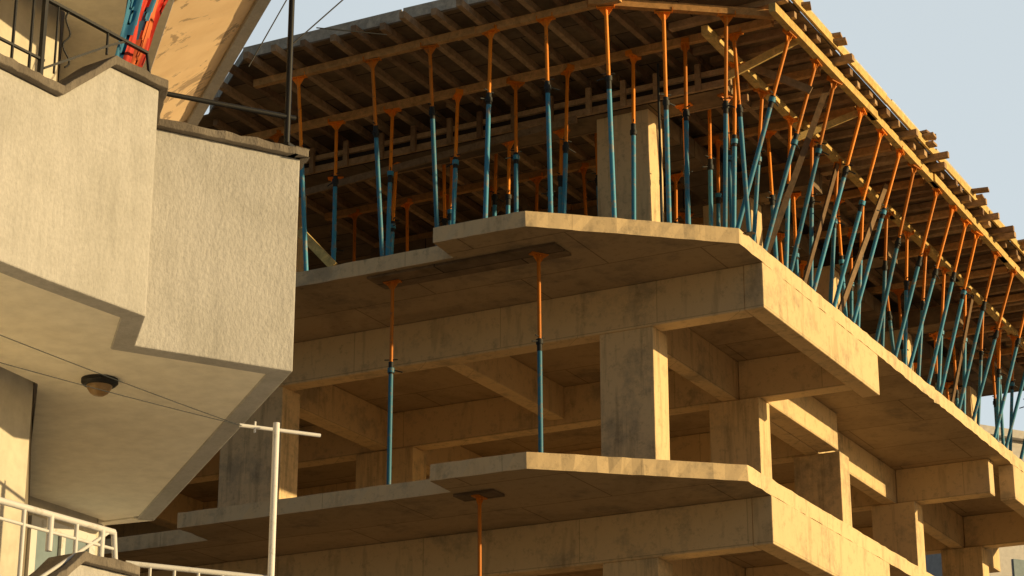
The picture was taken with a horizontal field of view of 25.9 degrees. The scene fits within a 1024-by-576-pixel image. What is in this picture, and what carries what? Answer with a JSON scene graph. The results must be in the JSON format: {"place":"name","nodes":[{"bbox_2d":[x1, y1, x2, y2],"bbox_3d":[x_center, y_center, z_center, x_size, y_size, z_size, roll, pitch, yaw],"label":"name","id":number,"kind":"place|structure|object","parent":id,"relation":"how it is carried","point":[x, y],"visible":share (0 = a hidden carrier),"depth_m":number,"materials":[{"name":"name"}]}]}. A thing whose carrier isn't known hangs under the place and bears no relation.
{"place":"outdoors","nodes":[
{"label":"outdoors","id":0,"kind":"place"},
{"bbox_2d":[204,0,1023,430],"label":"sky","id":1,"kind":"structure","parent":0,"point":[955,68],"materials":[{"name":"blue"}]},
{"bbox_2d":[603,557,672,575],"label":"columns","id":2,"kind":"structure","parent":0,"point":[656,566],"depth_m":27.51,"materials":[{"name":"concrete"}]},
{"bbox_2d":[140,495,889,575],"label":"beams","id":3,"kind":"structure","parent":2,"relation":"on","point":[694,540],"depth_m":28.18,"materials":[{"name":"concrete"}]},
{"bbox_2d":[104,452,932,575],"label":"floor slab","id":4,"kind":"structure","parent":3,"relation":"on","point":[537,488],"depth_m":27.64,"materials":[{"name":"concrete"}]},
{"bbox_2d":[383,279,402,484],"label":"steel shoring prop","id":5,"kind":"object","parent":4,"relation":"on","point":[391,284],"visible":0.91,"depth_m":28.03,"materials":[{"name":"blue paint"}]},
{"bbox_2d":[529,251,548,452],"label":"steel shoring prop","id":6,"kind":"object","parent":4,"relation":"on","point":[538,257],"visible":0.93,"depth_m":27.05,"materials":[{"name":"blue paint"}]},
{"bbox_2d":[367,242,571,501],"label":"soffit boards","id":7,"kind":"object","parent":6,"relation":"on","point":[473,265],"visible":1,"depth_m":27.88,"materials":[{"name":"brown wood"}]},
{"bbox_2d":[104,326,988,575],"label":"columns","id":8,"kind":"structure","parent":4,"relation":"on","point":[634,398],"depth_m":30.96,"materials":[{"name":"concrete"}]},
{"bbox_2d":[106,262,1023,572],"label":"beams","id":9,"kind":"structure","parent":8,"relation":"on","point":[830,356],"depth_m":31.57,"materials":[{"name":"concrete"}]},
{"bbox_2d":[180,211,1023,528],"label":"floor slab","id":10,"kind":"structure","parent":9,"relation":"on","point":[906,417],"depth_m":30.15,"materials":[{"name":"concrete"}]},
{"bbox_2d":[269,130,282,142],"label":"steel shoring prop","id":11,"kind":"object","parent":10,"relation":"on","point":[277,135],"visible":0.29,"depth_m":31.14,"materials":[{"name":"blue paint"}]},
{"bbox_2d":[292,72,307,270],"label":"steel shoring prop","id":12,"kind":"object","parent":10,"relation":"on","point":[298,80],"visible":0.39,"depth_m":29.09,"materials":[{"name":"blue paint"}]},
{"bbox_2d":[327,119,345,260],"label":"steel shoring prop","id":13,"kind":"object","parent":10,"relation":"on","point":[336,125],"visible":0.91,"depth_m":30.43,"materials":[{"name":"blue paint"}]},
{"bbox_2d":[348,209,361,261],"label":"steel shoring prop","id":14,"kind":"object","parent":10,"relation":"on","point":[355,215],"visible":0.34,"depth_m":33.95,"materials":[{"name":"blue paint"}]},
{"bbox_2d":[362,56,384,256],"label":"steel shoring prop","id":15,"kind":"object","parent":10,"relation":"on","point":[372,63],"visible":1,"depth_m":28.61,"materials":[{"name":"blue paint"}]},
{"bbox_2d":[384,106,401,255],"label":"steel shoring prop","id":16,"kind":"object","parent":10,"relation":"on","point":[392,112],"visible":0.92,"depth_m":29.95,"materials":[{"name":"blue paint"}]},
{"bbox_2d":[390,162,399,254],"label":"steel shoring prop","id":17,"kind":"object","parent":10,"relation":"on","point":[393,227],"visible":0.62,"depth_m":30.95,"materials":[{"name":"blue paint"}]},
{"bbox_2d":[401,198,412,251],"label":"steel shoring prop","id":18,"kind":"object","parent":10,"relation":"on","point":[407,204],"visible":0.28,"depth_m":33.54,"materials":[{"name":"blue paint"}]},
{"bbox_2d":[420,42,439,245],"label":"steel shoring prop","id":19,"kind":"object","parent":10,"relation":"on","point":[429,49],"visible":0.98,"depth_m":28.26,"materials":[{"name":"blue paint"}]},
{"bbox_2d":[439,164,447,225],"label":"steel shoring prop","id":20,"kind":"object","parent":10,"relation":"on","point":[444,221],"visible":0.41,"depth_m":31.55,"materials":[{"name":"blue paint"}]},
{"bbox_2d":[446,155,459,224],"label":"steel shoring prop","id":21,"kind":"object","parent":10,"relation":"on","point":[449,211],"visible":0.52,"depth_m":30.63,"materials":[{"name":"blue paint"}]},
{"bbox_2d":[446,89,462,223],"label":"steel shoring prop","id":22,"kind":"object","parent":10,"relation":"on","point":[458,94],"visible":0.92,"depth_m":29.57,"materials":[{"name":"blue paint"}]},
{"bbox_2d":[480,24,499,217],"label":"steel shoring prop","id":23,"kind":"object","parent":10,"relation":"on","point":[489,34],"visible":1,"depth_m":27.61,"materials":[{"name":"blue paint"}]},
{"bbox_2d":[482,183,497,213],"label":"steel shoring prop","id":24,"kind":"object","parent":10,"relation":"on","point":[491,188],"visible":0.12,"depth_m":32.94,"materials":[{"name":"blue paint"}]},
{"bbox_2d":[490,153,503,216],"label":"steel shoring prop","id":25,"kind":"object","parent":10,"relation":"on","point":[495,198],"visible":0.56,"depth_m":31.17,"materials":[{"name":"blue paint"}]},
{"bbox_2d":[502,140,513,213],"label":"steel shoring prop","id":26,"kind":"object","parent":10,"relation":"on","point":[508,195],"visible":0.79,"depth_m":30.24,"materials":[{"name":"blue paint"}]},
{"bbox_2d":[505,77,524,211],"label":"steel shoring prop","id":27,"kind":"object","parent":10,"relation":"on","point":[516,85],"visible":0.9,"depth_m":29.20,"materials":[{"name":"blue paint"}]},
{"bbox_2d":[529,172,545,211],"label":"steel shoring prop","id":28,"kind":"object","parent":10,"relation":"on","point":[536,180],"visible":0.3,"depth_m":32.58,"materials":[{"name":"blue paint"}]},
{"bbox_2d":[536,12,559,212],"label":"steel shoring prop","id":29,"kind":"object","parent":10,"relation":"on","point":[545,22],"visible":1,"depth_m":27.34,"materials":[{"name":"blue paint"}]},
{"bbox_2d":[553,128,569,212],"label":"steel shoring prop","id":30,"kind":"object","parent":10,"relation":"on","point":[560,133],"visible":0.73,"depth_m":29.86,"materials":[{"name":"blue paint"}]},
{"bbox_2d":[560,64,575,213],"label":"steel shoring prop","id":31,"kind":"object","parent":10,"relation":"on","point":[568,71],"visible":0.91,"depth_m":28.81,"materials":[{"name":"blue paint"}]},
{"bbox_2d":[578,163,588,215],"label":"steel shoring prop","id":32,"kind":"object","parent":10,"relation":"on","point":[583,168],"visible":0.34,"depth_m":32.22,"materials":[{"name":"blue paint"}]},
{"bbox_2d":[587,133,597,214],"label":"steel shoring prop","id":33,"kind":"object","parent":10,"relation":"on","point":[595,137],"visible":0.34,"depth_m":30.43,"materials":[{"name":"blue paint"}]},
{"bbox_2d":[596,4,616,217],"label":"steel shoring prop","id":34,"kind":"object","parent":10,"relation":"on","point":[605,11],"visible":0.99,"depth_m":27.28,"materials":[{"name":"blue paint"}]},
{"bbox_2d":[625,49,640,219],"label":"steel shoring prop","id":35,"kind":"object","parent":10,"relation":"on","point":[634,58],"visible":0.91,"depth_m":28.35,"materials":[{"name":"blue paint"}]},
{"bbox_2d":[296,109,976,422],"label":"columns","id":36,"kind":"structure","parent":10,"relation":"on","point":[647,180],"depth_m":29.42,"materials":[{"name":"concrete"}]},
{"bbox_2d":[654,7,675,222],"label":"steel shoring prop","id":37,"kind":"object","parent":10,"relation":"on","point":[663,17],"visible":0.97,"depth_m":27.43,"materials":[{"name":"blue paint"}]},
{"bbox_2d":[198,0,1023,402],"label":"timber formwork deck","id":38,"kind":"structure","parent":37,"relation":"on","point":[336,82],"depth_m":30.73,"materials":[{"name":"brown wood"}]},
{"bbox_2d":[670,170,682,222],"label":"steel shoring prop","id":39,"kind":"object","parent":10,"relation":"on","point":[674,178],"visible":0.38,"depth_m":31.44,"materials":[{"name":"blue paint"}]},
{"bbox_2d":[674,102,692,223],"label":"steel shoring prop","id":40,"kind":"object","parent":10,"relation":"on","point":[680,107],"visible":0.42,"depth_m":29.21,"materials":[{"name":"blue paint"}]},
{"bbox_2d":[679,38,689,223],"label":"steel shoring prop","id":41,"kind":"object","parent":10,"relation":"on","point":[685,49],"visible":0.88,"depth_m":28.01,"materials":[{"name":"blue paint"}]},
{"bbox_2d":[702,109,714,225],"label":"steel shoring prop","id":42,"kind":"object","parent":10,"relation":"on","point":[710,167],"visible":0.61,"depth_m":29.58,"materials":[{"name":"blue paint"}]},
{"bbox_2d":[712,135,722,226],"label":"steel shoring prop","id":43,"kind":"object","parent":10,"relation":"on","point":[717,141],"visible":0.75,"depth_m":31.16,"materials":[{"name":"blue paint"}]},
{"bbox_2d":[717,10,735,226],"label":"steel shoring prop","id":44,"kind":"object","parent":10,"relation":"on","point":[726,19],"visible":0.97,"depth_m":27.54,"materials":[{"name":"blue paint"}]},
{"bbox_2d":[717,93,737,227],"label":"steel shoring prop","id":45,"kind":"object","parent":10,"relation":"on","point":[720,95],"visible":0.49,"depth_m":28.62,"materials":[{"name":"blue paint"}]},
{"bbox_2d":[728,61,745,227],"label":"steel shoring prop","id":46,"kind":"object","parent":10,"relation":"on","point":[734,141],"visible":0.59,"depth_m":28.36,"materials":[{"name":"blue paint"}]},
{"bbox_2d":[728,28,755,234],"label":"steel shoring prop","id":47,"kind":"object","parent":10,"relation":"on","point":[733,37],"visible":0.97,"depth_m":27.79,"materials":[{"name":"blue paint"}]},
{"bbox_2d":[747,88,770,241],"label":"steel shoring prop","id":48,"kind":"object","parent":10,"relation":"on","point":[763,94],"visible":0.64,"depth_m":29.21,"materials":[{"name":"blue paint"}]},
{"bbox_2d":[735,28,796,228],"bbox_3d":[3.156,-1.936,27.874,0.130,2.762,0.264,9,-12,34],"label":"steel shoring prop","id":49,"kind":"object","parent":10,"relation":"on","point":[789,37],"visible":0.91,"depth_m":27.86,"materials":[{"name":"blue paint"}]},
{"bbox_2d":[765,130,777,259],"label":"steel shoring prop","id":50,"kind":"object","parent":10,"relation":"on","point":[769,134],"visible":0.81,"depth_m":30.74,"materials":[{"name":"blue paint"}]},
{"bbox_2d":[777,233,784,264],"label":"steel shoring prop","id":51,"kind":"object","parent":10,"relation":"on","point":[780,237],"visible":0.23,"depth_m":33.70,"materials":[{"name":"blue paint"}]},
{"bbox_2d":[782,112,797,267],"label":"steel shoring prop","id":52,"kind":"object","parent":10,"relation":"on","point":[790,120],"visible":0.49,"depth_m":29.93,"materials":[{"name":"blue paint"}]},
{"bbox_2d":[763,57,821,250],"bbox_3d":[3.585,-1.675,28.616,0.130,2.755,0.264,10,-13,28],"label":"steel shoring prop","id":53,"kind":"object","parent":10,"relation":"on","point":[816,63],"visible":0.91,"depth_m":28.57,"materials":[{"name":"blue paint"}]},
{"bbox_2d":[785,191,800,276],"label":"steel shoring prop","id":54,"kind":"object","parent":10,"relation":"on","point":[794,197],"visible":0.51,"depth_m":32.03,"materials":[{"name":"blue paint"}]},
{"bbox_2d":[799,261,806,278],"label":"steel shoring prop","id":55,"kind":"object","parent":10,"relation":"on","point":[802,264],"visible":0.23,"depth_m":35.01,"materials":[{"name":"blue paint"}]},
{"bbox_2d":[803,137,820,287],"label":"steel shoring prop","id":56,"kind":"object","parent":10,"relation":"on","point":[812,201],"visible":0.62,"depth_m":30.76,"materials":[{"name":"blue paint"}]},
{"bbox_2d":[789,75,842,271],"bbox_3d":[3.970,-1.437,29.264,0.212,2.771,0.226,7,-9,46],"label":"steel shoring prop","id":57,"kind":"object","parent":10,"relation":"on","point":[818,149],"visible":0.93,"depth_m":29.27,"materials":[{"name":"blue paint"}]},
{"bbox_2d":[828,159,844,303],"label":"steel shoring prop","id":58,"kind":"object","parent":10,"relation":"on","point":[832,264],"visible":0.69,"depth_m":31.44,"materials":[{"name":"blue paint"}]},
{"bbox_2d":[830,195,847,317],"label":"steel shoring prop","id":59,"kind":"object","parent":10,"relation":"on","point":[841,258],"visible":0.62,"depth_m":33.18,"materials":[{"name":"blue paint"}]},
{"bbox_2d":[812,106,866,291],"bbox_3d":[4.427,-1.174,30.009,0.236,2.747,0.226,11,-14,23],"label":"steel shoring prop","id":60,"kind":"object","parent":10,"relation":"on","point":[861,113],"visible":0.94,"depth_m":30.01,"materials":[{"name":"blue paint"}]},
{"bbox_2d":[847,228,856,320],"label":"steel shoring prop","id":61,"kind":"object","parent":10,"relation":"on","point":[851,290],"visible":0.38,"depth_m":34.48,"materials":[{"name":"blue paint"}]},
{"bbox_2d":[850,184,867,326],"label":"steel shoring prop","id":62,"kind":"object","parent":10,"relation":"on","point":[861,189],"visible":0.39,"depth_m":32.43,"materials":[{"name":"blue paint"}]},
{"bbox_2d":[832,128,886,307],"bbox_3d":[4.764,-0.931,30.729,0.130,2.762,0.261,11,-12,30],"label":"steel shoring prop","id":63,"kind":"object","parent":10,"relation":"on","point":[881,133],"visible":0.91,"depth_m":30.72,"materials":[{"name":"blue paint"}]},
{"bbox_2d":[852,146,904,322],"bbox_3d":[5.128,-0.721,31.331,0.140,2.752,0.252,12,-15,20],"label":"steel shoring prop","id":64,"kind":"object","parent":10,"relation":"on","point":[899,154],"visible":0.96,"depth_m":31.32,"materials":[{"name":"blue paint"}]},
{"bbox_2d":[875,211,893,346],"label":"steel shoring prop","id":65,"kind":"object","parent":10,"relation":"on","point":[884,267],"visible":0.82,"depth_m":33.41,"materials":[{"name":"blue paint"}]},
{"bbox_2d":[886,280,894,354],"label":"steel shoring prop","id":66,"kind":"object","parent":10,"relation":"on","point":[889,317],"visible":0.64,"depth_m":35.63,"materials":[{"name":"blue paint"}]},
{"bbox_2d":[874,162,921,341],"bbox_3d":[5.535,-0.477,31.994,0.198,2.751,0.226,7,-11,41],"label":"steel shoring prop","id":67,"kind":"object","parent":10,"relation":"on","point":[914,169],"visible":0.94,"depth_m":31.99,"materials":[{"name":"blue paint"}]},
{"bbox_2d":[891,287,908,361],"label":"steel shoring prop","id":68,"kind":"object","parent":10,"relation":"on","point":[898,292],"visible":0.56,"depth_m":37.21,"materials":[{"name":"blue paint"}]},
{"bbox_2d":[902,230,913,364],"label":"steel shoring prop","id":69,"kind":"object","parent":10,"relation":"on","point":[907,234],"visible":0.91,"depth_m":34.19,"materials":[{"name":"blue paint"}]},
{"bbox_2d":[894,188,941,356],"bbox_3d":[5.949,-0.202,32.812,0.156,2.749,0.243,10,-13,27],"label":"steel shoring prop","id":70,"kind":"object","parent":10,"relation":"on","point":[937,192],"visible":0.92,"depth_m":32.78,"materials":[{"name":"blue paint"}]},
{"bbox_2d":[917,246,929,375],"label":"steel shoring prop","id":71,"kind":"object","parent":10,"relation":"on","point":[925,254],"visible":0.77,"depth_m":34.90,"materials":[{"name":"blue paint"}]},
{"bbox_2d":[908,204,956,368],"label":"steel shoring prop","id":72,"kind":"object","parent":10,"relation":"on","point":[953,208],"visible":0.94,"depth_m":33.39,"materials":[{"name":"blue paint"}]},
{"bbox_2d":[929,331,941,389],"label":"steel shoring prop","id":73,"kind":"object","parent":10,"relation":"on","point":[934,335],"visible":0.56,"depth_m":38.16,"materials":[{"name":"blue paint"}]},
{"bbox_2d":[937,266,950,391],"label":"steel shoring prop","id":74,"kind":"object","parent":10,"relation":"on","point":[943,269],"visible":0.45,"depth_m":35.69,"materials":[{"name":"blue paint"}]},
{"bbox_2d":[927,217,971,384],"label":"steel shoring prop","id":75,"kind":"object","parent":10,"relation":"on","point":[966,222],"visible":0.93,"depth_m":34.02,"materials":[{"name":"blue paint"}]},
{"bbox_2d":[947,333,960,406],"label":"steel shoring prop","id":76,"kind":"object","parent":10,"relation":"on","point":[957,391],"visible":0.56,"depth_m":39.52,"materials":[{"name":"blue paint"}]},
{"bbox_2d":[939,228,983,393],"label":"steel shoring prop","id":77,"kind":"object","parent":10,"relation":"on","point":[963,293],"visible":0.88,"depth_m":34.56,"materials":[{"name":"blue paint"}]},
{"bbox_2d":[959,287,970,414],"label":"steel shoring prop","id":78,"kind":"object","parent":10,"relation":"on","point":[964,363],"visible":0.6,"depth_m":36.59,"materials":[{"name":"blue paint"}]},
{"bbox_2d":[957,250,1000,409],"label":"steel shoring prop","id":79,"kind":"object","parent":10,"relation":"on","point":[996,254],"visible":0.93,"depth_m":35.34,"materials":[{"name":"blue paint"}]},
{"bbox_2d":[977,305,988,425],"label":"steel shoring prop","id":80,"kind":"object","parent":10,"relation":"on","point":[981,352],"visible":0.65,"depth_m":37.48,"materials":[{"name":"blue paint"}]},
{"bbox_2d":[986,352,996,426],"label":"steel shoring prop","id":81,"kind":"object","parent":10,"relation":"on","point":[994,357],"visible":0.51,"depth_m":40.60,"materials":[{"name":"blue paint"}]},
{"bbox_2d":[972,267,1016,421],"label":"steel shoring prop","id":82,"kind":"object","parent":10,"relation":"on","point":[1013,272],"visible":0.94,"depth_m":36.11,"materials":[{"name":"blue paint"}]},
{"bbox_2d":[990,326,1004,445],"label":"steel shoring prop","id":83,"kind":"object","parent":10,"relation":"on","point":[1001,421],"visible":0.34,"depth_m":38.96,"materials":[{"name":"blue paint"}]},
{"bbox_2d":[994,322,1006,441],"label":"steel shoring prop","id":84,"kind":"object","parent":10,"relation":"on","point":[998,372],"visible":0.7,"depth_m":38.33,"materials":[{"name":"blue paint"}]},
{"bbox_2d":[993,312,1023,438],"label":"steel shoring prop","id":85,"kind":"object","parent":10,"relation":"on","point":[1017,342],"visible":0.93,"depth_m":36.90,"materials":[{"name":"blue paint"}]},
{"bbox_2d":[1007,335,1017,450],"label":"steel shoring prop","id":86,"kind":"object","parent":10,"relation":"on","point":[1013,339],"visible":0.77,"depth_m":39.09,"materials":[{"name":"blue paint"}]},
{"bbox_2d":[1005,361,1023,447],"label":"steel shoring prop","id":87,"kind":"object","parent":10,"relation":"on","point":[1014,414],"visible":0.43,"depth_m":37.50,"materials":[{"name":"blue paint"}]},
{"bbox_2d":[925,424,1023,575],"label":"white apartment building","id":88,"kind":"structure","parent":0,"point":[1011,560],"depth_m":77.66,"materials":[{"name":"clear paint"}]},
{"label":"ground","id":89,"kind":"structure","parent":0,"visible":0},
{"bbox_2d":[0,0,103,575],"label":"walls","id":90,"kind":"structure","parent":89,"relation":"on","point":[17,397],"depth_m":12.09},
{"bbox_2d":[24,515,95,575],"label":"window","id":91,"kind":"structure","parent":90,"relation":"attached to","point":[37,555],"depth_m":14.51,"materials":[{"name":"white glass"}]},
{"bbox_2d":[68,564,128,575],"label":"balcony lower parapet","id":92,"kind":"structure","parent":90,"relation":"attached to","point":[83,570],"depth_m":10.34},
{"bbox_2d":[28,551,139,575],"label":"balcony lower coping","id":93,"kind":"object","parent":92,"relation":"on","point":[74,562],"visible":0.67,"depth_m":10.32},
{"bbox_2d":[0,497,266,575],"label":"white balcony railing","id":94,"kind":"object","parent":92,"relation":"on","point":[103,531],"visible":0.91,"depth_m":10.32,"materials":[{"name":"metal"}]},
{"bbox_2d":[0,335,320,575],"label":"white clothesline post","id":95,"kind":"object","parent":92,"relation":"on","point":[276,429],"visible":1,"depth_m":11.54,"materials":[{"name":"metal"}]},
{"bbox_2d":[0,273,264,524],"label":"balcony upper soffit","id":96,"kind":"structure","parent":90,"relation":"attached to","point":[110,459],"depth_m":12.46,"materials":[{"name":"paint"}]},
{"bbox_2d":[81,374,117,396],"bbox_3d":[-2.222,0.538,11.977,0.200,0.095,0.200,-10,-22,26],"label":"ceiling lamp","id":97,"kind":"object","parent":96,"relation":"attached to","point":[101,382],"visible":0.92,"depth_m":11.93,"materials":[{"name":"black metal"}]},
{"bbox_2d":[0,68,299,520],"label":"balcony upper parapet","id":98,"kind":"structure","parent":90,"relation":"attached to","point":[159,243],"depth_m":11.52,"materials":[{"name":"paint"}]},
{"bbox_2d":[0,0,150,74],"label":"iron balcony railing","id":99,"kind":"object","parent":98,"relation":"on","point":[40,56],"visible":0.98,"depth_m":10.81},
{"bbox_2d":[115,0,167,66],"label":"hanging cloth","id":100,"kind":"object","parent":98,"relation":"on","point":[141,19],"visible":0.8,"depth_m":11.52,"materials":[{"name":"red fabric"}]},
{"bbox_2d":[0,53,309,170],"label":"balcony upper coping","id":101,"kind":"object","parent":98,"relation":"on","point":[71,81],"visible":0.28,"depth_m":11.30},
{"bbox_2d":[167,0,386,145],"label":"clothesline pole","id":102,"kind":"object","parent":98,"relation":"on","point":[287,116],"visible":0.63,"depth_m":12.29,"materials":[{"name":"black metal"}]},
{"bbox_2d":[55,0,270,125],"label":"balcony top","id":103,"kind":"structure","parent":90,"relation":"attached to","point":[196,48],"depth_m":13.49,"materials":[{"name":"paint"}]},
{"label":"columns","id":104,"kind":"object","parent":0,"visible":0},
{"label":"beams","id":105,"kind":"object","parent":104,"relation":"on","visible":0},
{"bbox_3d":[-2.521,8.938,36.441,20.501,0.200,19.424,-10,-22,26],"label":"floor slab","id":106,"kind":"object","parent":105,"relation":"on","visible":0},
{"bbox_2d":[471,494,487,575],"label":"steel shoring prop","id":107,"kind":"object","parent":106,"relation":"on","point":[479,498],"visible":1,"depth_m":26.68,"materials":[{"name":"blue paint"}]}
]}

